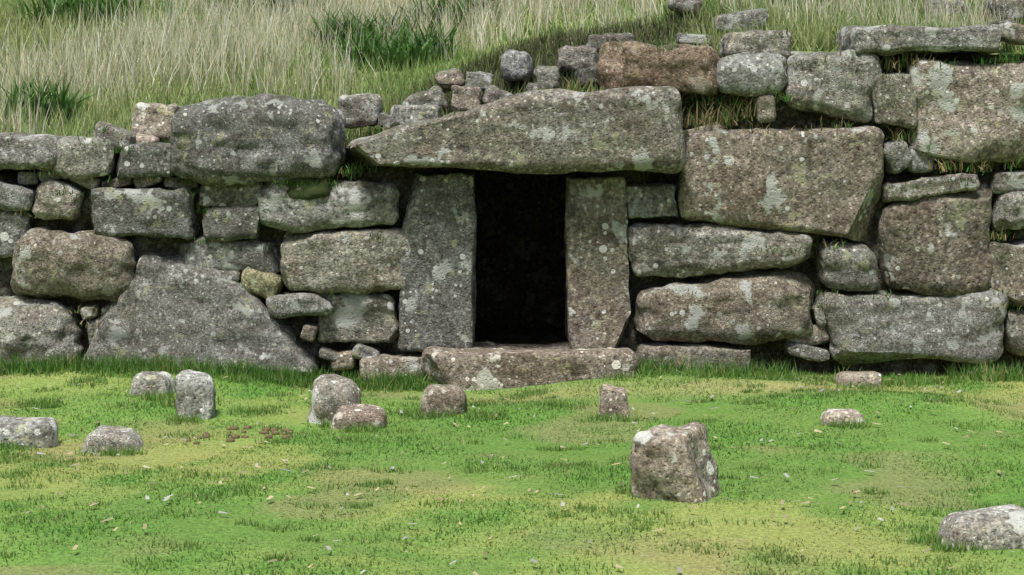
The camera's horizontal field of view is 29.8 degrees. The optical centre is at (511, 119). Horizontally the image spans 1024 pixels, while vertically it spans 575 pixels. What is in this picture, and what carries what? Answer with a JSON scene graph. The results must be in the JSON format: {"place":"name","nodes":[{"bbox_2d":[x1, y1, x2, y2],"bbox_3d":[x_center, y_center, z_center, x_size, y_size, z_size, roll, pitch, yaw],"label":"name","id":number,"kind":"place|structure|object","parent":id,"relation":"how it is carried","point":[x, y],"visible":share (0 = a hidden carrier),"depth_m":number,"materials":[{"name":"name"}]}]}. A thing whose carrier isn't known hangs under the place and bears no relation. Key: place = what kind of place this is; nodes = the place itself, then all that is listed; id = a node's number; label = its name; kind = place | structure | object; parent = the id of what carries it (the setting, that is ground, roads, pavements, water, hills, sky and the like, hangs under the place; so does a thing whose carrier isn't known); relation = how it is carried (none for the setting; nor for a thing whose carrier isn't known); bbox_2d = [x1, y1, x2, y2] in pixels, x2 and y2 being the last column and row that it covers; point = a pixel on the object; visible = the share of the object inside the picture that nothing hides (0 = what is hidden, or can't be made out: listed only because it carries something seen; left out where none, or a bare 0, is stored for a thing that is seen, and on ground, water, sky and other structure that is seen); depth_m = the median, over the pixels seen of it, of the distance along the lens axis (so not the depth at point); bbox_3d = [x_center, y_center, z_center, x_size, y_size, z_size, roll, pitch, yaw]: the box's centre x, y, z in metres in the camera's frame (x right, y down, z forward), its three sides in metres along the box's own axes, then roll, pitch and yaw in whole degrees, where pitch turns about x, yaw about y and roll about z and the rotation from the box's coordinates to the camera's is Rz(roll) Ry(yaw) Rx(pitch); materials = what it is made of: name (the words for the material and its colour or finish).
{"place":"outdoors","nodes":[
{"label":"outdoors","id":0,"kind":"place"},
{"bbox_2d":[0,0,1021,163],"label":"grass","id":1,"kind":"structure","parent":0,"point":[967,53],"depth_m":14.57,"materials":[{"name":"green plant"}]},
{"bbox_2d":[0,0,839,142],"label":"tall grass tufts","id":2,"kind":"object","parent":1,"relation":"on","point":[402,52],"visible":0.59,"depth_m":15.00,"materials":[{"name":"green plant"}]},
{"bbox_2d":[0,0,1023,147],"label":"grassy hillside","id":3,"kind":"structure","parent":1,"relation":"on","point":[84,123],"depth_m":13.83,"materials":[{"name":"plant"}]},
{"bbox_2d":[676,33,713,46],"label":"wall stone","id":4,"kind":"object","parent":3,"relation":"on","point":[682,38],"visible":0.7,"depth_m":11.60,"materials":[{"name":"stone"}]},
{"bbox_2d":[714,8,767,36],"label":"wall stone","id":5,"kind":"object","parent":3,"relation":"on","point":[723,20],"visible":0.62,"depth_m":11.80,"materials":[{"name":"stone"}]},
{"bbox_2d":[500,49,532,82],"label":"wall stone","id":6,"kind":"object","parent":1,"relation":"on","point":[516,66],"visible":0.98,"depth_m":11.96,"materials":[{"name":"stone"}]},
{"bbox_2d":[534,65,560,88],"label":"wall stone","id":7,"kind":"object","parent":1,"relation":"on","point":[541,73],"visible":0.63,"depth_m":11.80,"materials":[{"name":"stone"}]},
{"bbox_2d":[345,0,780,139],"bbox_3d":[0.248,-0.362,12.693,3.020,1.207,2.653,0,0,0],"label":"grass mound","id":8,"kind":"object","parent":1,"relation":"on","point":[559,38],"depth_m":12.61,"materials":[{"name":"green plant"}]},
{"bbox_2d":[557,45,598,74],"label":"wall stone","id":9,"kind":"object","parent":1,"relation":"on","point":[578,57],"visible":0.78,"depth_m":12.00,"materials":[{"name":"stone"}]},
{"bbox_2d":[575,64,598,88],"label":"wall stone","id":10,"kind":"object","parent":1,"relation":"on","point":[582,74],"visible":0.56,"depth_m":11.71,"materials":[{"name":"stone"}]},
{"bbox_2d":[586,32,634,53],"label":"wall stone","id":11,"kind":"object","parent":1,"relation":"on","point":[596,41],"visible":0.5,"depth_m":12.21,"materials":[{"name":"stone"}]},
{"bbox_2d":[667,0,701,14],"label":"wall stone","id":12,"kind":"object","parent":1,"relation":"on","point":[676,6],"visible":0.79,"depth_m":12.60,"materials":[{"name":"stone"}]},
{"bbox_2d":[922,0,967,21],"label":"stone","id":13,"kind":"object","parent":1,"relation":"on","point":[957,3],"visible":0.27,"depth_m":12.61,"materials":[{"name":"stone"}]},
{"bbox_2d":[983,0,1023,22],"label":"stone","id":14,"kind":"object","parent":1,"relation":"on","point":[1005,6],"visible":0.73,"depth_m":11.91,"materials":[{"name":"stone"}]},
{"bbox_2d":[0,363,1023,574],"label":"lawn","id":15,"kind":"structure","parent":0,"point":[905,439],"depth_m":7.81,"materials":[{"name":"plant"}]},
{"bbox_2d":[0,415,58,447],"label":"lawn rock","id":16,"kind":"object","parent":15,"relation":"on","point":[42,432],"visible":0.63,"depth_m":8.96,"materials":[{"name":"stone"}]},
{"bbox_2d":[0,294,83,365],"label":"wall stone","id":17,"kind":"object","parent":15,"relation":"on","point":[39,325],"visible":0.64,"depth_m":10.96,"materials":[{"name":"stone"}]},
{"bbox_2d":[10,226,136,302],"bbox_3d":[-2.533,0.845,11.208,0.745,0.456,0.543,0,0,0],"label":"wall stone","id":18,"kind":"object","parent":17,"relation":"on","point":[50,263],"visible":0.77,"depth_m":10.97,"materials":[{"name":"stone"}]},
{"bbox_2d":[0,210,34,257],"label":"wall stone","id":19,"kind":"object","parent":18,"relation":"on","point":[14,228],"visible":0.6,"depth_m":11.04,"materials":[{"name":"stone"}]},
{"bbox_2d":[0,181,36,210],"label":"wall stone","id":20,"kind":"object","parent":19,"relation":"on","point":[14,197],"visible":0.78,"depth_m":11.00,"materials":[{"name":"stone"}]},
{"bbox_2d":[0,132,62,170],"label":"wall stone","id":21,"kind":"object","parent":20,"relation":"on","point":[22,151],"visible":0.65,"depth_m":10.99,"materials":[{"name":"stone"}]},
{"bbox_2d":[32,179,84,220],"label":"wall stone","id":22,"kind":"object","parent":18,"relation":"on","point":[48,205],"visible":0.81,"depth_m":11.02,"materials":[{"name":"stone"}]},
{"bbox_2d":[52,136,119,179],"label":"wall stone","id":23,"kind":"object","parent":22,"relation":"on","point":[76,160],"visible":0.84,"depth_m":11.01,"materials":[{"name":"stone"}]},
{"bbox_2d":[88,186,202,239],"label":"wall stone","id":24,"kind":"object","parent":18,"relation":"on","point":[146,212],"visible":0.76,"depth_m":10.99,"materials":[{"name":"stone"}]},
{"bbox_2d":[133,177,163,188],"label":"wall stone","id":25,"kind":"object","parent":24,"relation":"on","point":[143,183],"visible":0.77,"depth_m":11.06,"materials":[{"name":"stone"}]},
{"bbox_2d":[116,142,174,177],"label":"wall stone","id":26,"kind":"object","parent":25,"relation":"on","point":[151,160],"visible":0.69,"depth_m":11.01,"materials":[{"name":"stone"}]},
{"bbox_2d":[135,133,160,143],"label":"wall stone","id":27,"kind":"object","parent":26,"relation":"on","point":[142,138],"visible":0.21,"depth_m":11.21,"materials":[{"name":"stone"}]},
{"bbox_2d":[92,121,136,149],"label":"wall stone","id":28,"kind":"object","parent":27,"relation":"on","point":[117,136],"visible":0.73,"depth_m":11.09,"materials":[{"name":"stone"}]},
{"bbox_2d":[131,102,180,139],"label":"wall stone","id":29,"kind":"object","parent":27,"relation":"on","point":[153,119],"visible":0.62,"depth_m":11.36,"materials":[{"name":"stone"}]},
{"bbox_2d":[81,425,143,451],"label":"lawn rock","id":30,"kind":"object","parent":15,"relation":"on","point":[105,435],"visible":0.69,"depth_m":8.89,"materials":[{"name":"stone"}]},
{"bbox_2d":[130,371,175,395],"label":"lawn rock","id":31,"kind":"object","parent":15,"relation":"on","point":[148,380],"visible":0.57,"depth_m":10.18,"materials":[{"name":"stone"}]},
{"bbox_2d":[174,369,215,418],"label":"lawn rock","id":32,"kind":"object","parent":15,"relation":"on","point":[196,392],"visible":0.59,"depth_m":9.73,"materials":[{"name":"stone"}]},
{"bbox_2d":[81,252,318,374],"bbox_3d":[-1.814,1.172,11.175,1.393,0.811,0.573,0,0,0],"label":"leaning slab","id":33,"kind":"object","parent":15,"relation":"on","point":[176,304],"depth_m":10.96,"materials":[{"name":"stone"}]},
{"bbox_2d":[266,291,333,318],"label":"wall stone","id":34,"kind":"object","parent":33,"relation":"on","point":[284,305],"visible":0.81,"depth_m":10.97,"materials":[{"name":"stone"}]},
{"bbox_2d":[241,268,283,298],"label":"wall stone","id":35,"kind":"object","parent":34,"relation":"on","point":[265,285],"visible":0.81,"depth_m":11.03,"materials":[{"name":"stone"}]},
{"bbox_2d":[179,235,280,273],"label":"wall stone","id":36,"kind":"object","parent":35,"relation":"on","point":[240,255],"visible":0.72,"depth_m":11.04,"materials":[{"name":"stone"}]},
{"bbox_2d":[202,204,261,241],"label":"wall stone","id":37,"kind":"object","parent":36,"relation":"on","point":[231,223],"visible":0.88,"depth_m":11.00,"materials":[{"name":"stone"}]},
{"bbox_2d":[198,182,263,206],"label":"wall stone","id":38,"kind":"object","parent":37,"relation":"on","point":[224,195],"visible":0.62,"depth_m":11.04,"materials":[{"name":"stone"}]},
{"bbox_2d":[186,425,292,444],"bbox_3d":[-1.291,1.511,9.239,0.506,0.048,0.483,0,0,0],"label":"pony dung","id":39,"kind":"object","parent":15,"relation":"on","point":[273,430],"visible":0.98,"depth_m":9.19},
{"bbox_2d":[307,374,361,423],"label":"lawn rock","id":40,"kind":"object","parent":15,"relation":"on","point":[332,394],"visible":0.58,"depth_m":9.59,"materials":[{"name":"stone"}]},
{"bbox_2d":[330,349,356,370],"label":"wall stone","id":41,"kind":"object","parent":15,"relation":"on","point":[345,360],"visible":0.91,"depth_m":11.02,"materials":[{"name":"stone"}]},
{"bbox_2d":[331,404,386,428],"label":"lawn rock","id":42,"kind":"object","parent":15,"relation":"on","point":[357,414],"visible":0.73,"depth_m":9.40,"materials":[{"name":"stone"}]},
{"bbox_2d":[359,353,422,380],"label":"wall stone","id":43,"kind":"object","parent":15,"relation":"on","point":[393,363],"visible":0.56,"depth_m":10.95,"materials":[{"name":"stone"}]},
{"bbox_2d":[351,343,380,359],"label":"wall stone","id":44,"kind":"object","parent":43,"relation":"on","point":[359,351],"visible":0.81,"depth_m":11.00,"materials":[{"name":"stone"}]},
{"bbox_2d":[318,292,398,343],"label":"wall stone","id":45,"kind":"object","parent":44,"relation":"on","point":[367,318],"visible":0.67,"depth_m":11.05,"materials":[{"name":"stone"}]},
{"bbox_2d":[280,227,410,294],"bbox_3d":[-0.926,0.819,11.224,0.814,0.401,0.543,0,0,0],"label":"wall stone","id":46,"kind":"object","parent":45,"relation":"on","point":[356,262],"visible":0.83,"depth_m":10.98,"materials":[{"name":"stone"}]},
{"bbox_2d":[257,179,399,233],"bbox_3d":[-1.052,0.499,11.217,0.831,0.321,0.530,0,0,0],"label":"wall stone","id":47,"kind":"object","parent":46,"relation":"on","point":[355,204],"visible":0.9,"depth_m":10.97,"materials":[{"name":"stone"}]},
{"bbox_2d":[170,93,345,185],"bbox_3d":[-1.479,0.132,11.210,1.032,0.566,0.633,0,0,0],"label":"cap boulder","id":48,"kind":"object","parent":47,"relation":"on","point":[251,140],"visible":1,"depth_m":10.93,"materials":[{"name":"stone"}]},
{"bbox_2d":[285,176,331,199],"bbox_3d":[-1.174,0.396,10.997,0.287,0.155,0.124,0,0,0],"label":"moss","id":49,"kind":"object","parent":47,"relation":"on","point":[310,192],"visible":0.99,"depth_m":10.96,"materials":[{"name":"green plant"}]},
{"bbox_2d":[420,384,466,415],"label":"lawn rock","id":50,"kind":"object","parent":15,"relation":"on","point":[440,397],"visible":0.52,"depth_m":9.77,"materials":[{"name":"stone"}]},
{"bbox_2d":[0,365,1007,552],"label":"grass tufts","id":51,"kind":"object","parent":15,"relation":"on","point":[481,416],"visible":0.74,"depth_m":9.63,"materials":[{"name":"green plant"}]},
{"bbox_2d":[0,60,1023,375],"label":"hearting wall","id":52,"kind":"structure","parent":15,"relation":"on","point":[632,338],"depth_m":11.19,"materials":[{"name":"stone"}]},
{"bbox_2d":[6,27,1023,327],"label":"crevice fern","id":53,"kind":"object","parent":52,"relation":"attached to","point":[730,109],"visible":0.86,"depth_m":11.02,"materials":[{"name":"green plant"}]},
{"bbox_2d":[0,347,1023,408],"bbox_3d":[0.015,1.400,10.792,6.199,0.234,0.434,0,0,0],"label":"long grass","id":54,"kind":"structure","parent":15,"relation":"on","point":[117,361],"depth_m":10.77,"materials":[{"name":"green plant"}]},
{"bbox_2d":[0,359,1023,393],"bbox_3d":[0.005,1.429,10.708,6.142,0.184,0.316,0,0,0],"label":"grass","id":55,"kind":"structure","parent":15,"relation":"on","point":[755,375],"depth_m":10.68,"materials":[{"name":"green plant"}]},
{"bbox_2d":[1,368,1022,574],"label":"lawn litter","id":56,"kind":"object","parent":15,"relation":"on","point":[679,569],"visible":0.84,"depth_m":7.86,"materials":[{"name":"dry leaves"}]},
{"bbox_2d":[454,168,583,344],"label":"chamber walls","id":57,"kind":"structure","parent":15,"relation":"on","point":[520,267],"depth_m":12.89,"materials":[{"name":"black stone"}]},
{"bbox_2d":[345,86,685,173],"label":"lintel","id":58,"kind":"structure","parent":57,"relation":"on","point":[564,131],"depth_m":10.77,"materials":[{"name":"stone"}]},
{"bbox_2d":[338,93,381,128],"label":"wall stone","id":59,"kind":"object","parent":58,"relation":"on","point":[361,110],"visible":0.82,"depth_m":11.45,"materials":[{"name":"stone"}]},
{"bbox_2d":[378,111,396,128],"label":"wall stone","id":60,"kind":"object","parent":58,"relation":"on","point":[383,117],"visible":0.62,"depth_m":11.44,"materials":[{"name":"stone"}]},
{"bbox_2d":[390,104,440,125],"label":"wall stone","id":61,"kind":"object","parent":58,"relation":"on","point":[404,113],"visible":0.77,"depth_m":11.39,"materials":[{"name":"stone"}]},
{"bbox_2d":[402,86,447,111],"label":"wall stone","id":62,"kind":"object","parent":61,"relation":"on","point":[434,95],"visible":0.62,"depth_m":11.56,"materials":[{"name":"stone"}]},
{"bbox_2d":[451,85,480,111],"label":"wall stone","id":63,"kind":"object","parent":58,"relation":"on","point":[465,97],"visible":0.83,"depth_m":11.52,"materials":[{"name":"stone"}]},
{"bbox_2d":[434,68,465,92],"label":"wall stone","id":64,"kind":"object","parent":63,"relation":"on","point":[445,80],"visible":0.91,"depth_m":11.76,"materials":[{"name":"stone"}]},
{"bbox_2d":[482,85,512,103],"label":"wall stone","id":65,"kind":"object","parent":58,"relation":"on","point":[492,93],"visible":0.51,"depth_m":11.61,"materials":[{"name":"stone"}]},
{"bbox_2d":[465,71,493,90],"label":"wall stone","id":66,"kind":"object","parent":65,"relation":"on","point":[483,81],"visible":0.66,"depth_m":11.76,"materials":[{"name":"stone"}]},
{"bbox_2d":[595,40,720,98],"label":"wall stone","id":67,"kind":"object","parent":58,"relation":"on","point":[688,69],"visible":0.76,"depth_m":11.01,"materials":[{"name":"stone"}]},
{"bbox_2d":[421,341,637,390],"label":"sill","id":68,"kind":"structure","parent":15,"relation":"on","point":[485,365],"depth_m":10.70,"materials":[{"name":"stone"}]},
{"bbox_2d":[398,170,476,351],"bbox_3d":[-0.435,0.819,11.260,0.467,1.043,0.587,0,0,0],"label":"jamb","id":69,"kind":"object","parent":68,"relation":"on","point":[437,303],"visible":0.91,"depth_m":10.98,"materials":[{"name":"stone"}]},
{"bbox_2d":[564,174,630,348],"bbox_3d":[0.508,0.829,11.252,0.405,1.013,0.590,0,0,0],"label":"jamb","id":70,"kind":"object","parent":68,"relation":"on","point":[597,309],"visible":0.91,"depth_m":10.99,"materials":[{"name":"stone"}]},
{"bbox_2d":[598,384,629,416],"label":"lawn rock","id":71,"kind":"object","parent":15,"relation":"on","point":[614,398],"visible":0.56,"depth_m":9.64,"materials":[{"name":"stone"}]},
{"bbox_2d":[629,422,721,502],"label":"lawn rock","id":72,"kind":"object","parent":15,"relation":"on","point":[673,463],"visible":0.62,"depth_m":7.50,"materials":[{"name":"stone"}]},
{"bbox_2d":[635,340,750,370],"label":"wall stone","id":73,"kind":"object","parent":15,"relation":"on","point":[719,351],"visible":0.42,"depth_m":10.93,"materials":[{"name":"stone"}]},
{"bbox_2d":[633,268,815,345],"bbox_3d":[1.231,1.084,11.208,1.079,0.444,0.578,0,0,0],"label":"wall stone","id":74,"kind":"object","parent":73,"relation":"on","point":[753,307],"visible":0.91,"depth_m":10.95,"materials":[{"name":"stone"}]},
{"bbox_2d":[626,220,812,277],"bbox_3d":[1.184,0.765,11.211,1.114,0.348,0.531,0,0,0],"label":"wall stone","id":75,"kind":"object","parent":74,"relation":"on","point":[680,250],"visible":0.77,"depth_m":10.97,"materials":[{"name":"stone"}]},
{"bbox_2d":[626,182,678,218],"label":"wall stone","id":76,"kind":"object","parent":75,"relation":"on","point":[653,200],"visible":0.8,"depth_m":11.00,"materials":[{"name":"stone"}]},
{"bbox_2d":[784,340,829,361],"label":"wall stone","id":77,"kind":"object","parent":15,"relation":"on","point":[808,352],"visible":1,"depth_m":10.99,"materials":[{"name":"stone"}]},
{"bbox_2d":[785,324,829,345],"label":"wall stone","id":78,"kind":"object","parent":77,"relation":"on","point":[817,335],"visible":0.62,"depth_m":11.04,"materials":[{"name":"stone"}]},
{"bbox_2d":[820,409,864,424],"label":"lawn rock","id":79,"kind":"object","parent":15,"relation":"on","point":[827,415],"visible":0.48,"depth_m":9.22,"materials":[{"name":"stone"}]},
{"bbox_2d":[834,371,880,387],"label":"lawn rock","id":80,"kind":"object","parent":15,"relation":"on","point":[863,377],"visible":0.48,"depth_m":10.52,"materials":[{"name":"stone"}]},
{"bbox_2d":[814,287,1008,365],"bbox_3d":[2.304,1.188,11.246,1.103,0.480,0.619,0,0,0],"label":"wall stone","id":81,"kind":"object","parent":15,"relation":"on","point":[867,328],"visible":0.75,"depth_m":10.99,"materials":[{"name":"stone"}]},
{"bbox_2d":[815,239,878,292],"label":"wall stone","id":82,"kind":"object","parent":81,"relation":"on","point":[851,267],"visible":0.94,"depth_m":11.02,"materials":[{"name":"stone"}]},
{"bbox_2d":[675,126,883,241],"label":"stone block","id":83,"kind":"structure","parent":82,"relation":"on","point":[826,181],"depth_m":10.98,"materials":[{"name":"stone"}]},
{"bbox_2d":[753,94,775,122],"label":"wall stone","id":84,"kind":"object","parent":83,"relation":"on","point":[765,110],"visible":0.98,"depth_m":11.00,"materials":[{"name":"stone"}]},
{"bbox_2d":[716,52,787,96],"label":"wall stone","id":85,"kind":"object","parent":84,"relation":"on","point":[747,75],"visible":0.91,"depth_m":10.98,"materials":[{"name":"stone"}]},
{"bbox_2d":[719,29,791,58],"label":"wall stone","id":86,"kind":"object","parent":85,"relation":"on","point":[748,42],"visible":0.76,"depth_m":11.11,"materials":[{"name":"stone"}]},
{"bbox_2d":[781,49,881,124],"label":"wall stone","id":87,"kind":"object","parent":83,"relation":"on","point":[835,85],"visible":0.85,"depth_m":11.02,"materials":[{"name":"stone"}]},
{"bbox_2d":[870,72,917,128],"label":"wall stone","id":88,"kind":"object","parent":83,"relation":"on","point":[894,101],"visible":0.81,"depth_m":11.01,"materials":[{"name":"stone"}]},
{"bbox_2d":[876,181,992,295],"bbox_3d":[2.446,0.698,11.254,0.673,0.679,0.566,0,0,0],"label":"wall stone","id":89,"kind":"object","parent":81,"relation":"on","point":[934,245],"visible":0.74,"depth_m":11.00,"materials":[{"name":"stone"}]},
{"bbox_2d":[880,172,979,202],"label":"wall stone","id":90,"kind":"object","parent":89,"relation":"on","point":[934,185],"visible":0.81,"depth_m":10.99,"materials":[{"name":"stone"}]},
{"bbox_2d":[883,138,911,173],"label":"wall stone","id":91,"kind":"object","parent":90,"relation":"on","point":[897,157],"visible":0.89,"depth_m":11.00,"materials":[{"name":"stone"}]},
{"bbox_2d":[903,146,933,172],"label":"wall stone","id":92,"kind":"object","parent":90,"relation":"on","point":[919,164],"visible":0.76,"depth_m":11.03,"materials":[{"name":"stone"}]},
{"bbox_2d":[906,57,1023,164],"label":"wall stone","id":93,"kind":"object","parent":92,"relation":"on","point":[968,111],"visible":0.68,"depth_m":10.99,"materials":[{"name":"stone"}]},
{"bbox_2d":[836,24,1000,56],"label":"wall stone","id":94,"kind":"object","parent":93,"relation":"on","point":[888,40],"visible":0.9,"depth_m":10.99,"materials":[{"name":"stone"}]},
{"bbox_2d":[999,22,1023,44],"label":"wall stone","id":95,"kind":"object","parent":94,"relation":"on","point":[1012,33],"visible":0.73,"depth_m":11.10,"materials":[{"name":"stone"}]},
{"bbox_2d":[937,504,1023,549],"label":"lawn rock","id":96,"kind":"object","parent":15,"relation":"on","point":[998,527],"visible":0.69,"depth_m":6.73,"materials":[{"name":"stone"}]},
{"bbox_2d":[1003,308,1023,355],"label":"wall stone","id":97,"kind":"object","parent":15,"relation":"on","point":[1013,336],"visible":0.59,"depth_m":11.02,"materials":[{"name":"stone"}]},
{"bbox_2d":[989,239,1023,306],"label":"wall stone","id":98,"kind":"object","parent":97,"relation":"on","point":[1008,266],"visible":0.51,"depth_m":11.02,"materials":[{"name":"stone"}]},
{"bbox_2d":[990,190,1023,230],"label":"wall stone","id":99,"kind":"object","parent":98,"relation":"on","point":[1008,210],"visible":0.67,"depth_m":11.02,"materials":[{"name":"stone"}]},
{"bbox_2d":[988,170,1023,193],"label":"wall stone","id":100,"kind":"object","parent":99,"relation":"on","point":[1000,182],"visible":0.96,"depth_m":11.03,"materials":[{"name":"stone"}]},
{"bbox_2d":[0,55,1023,173],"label":"earth bank","id":101,"kind":"structure","parent":0,"point":[349,160],"depth_m":11.31,"materials":[{"name":"brown soil"}]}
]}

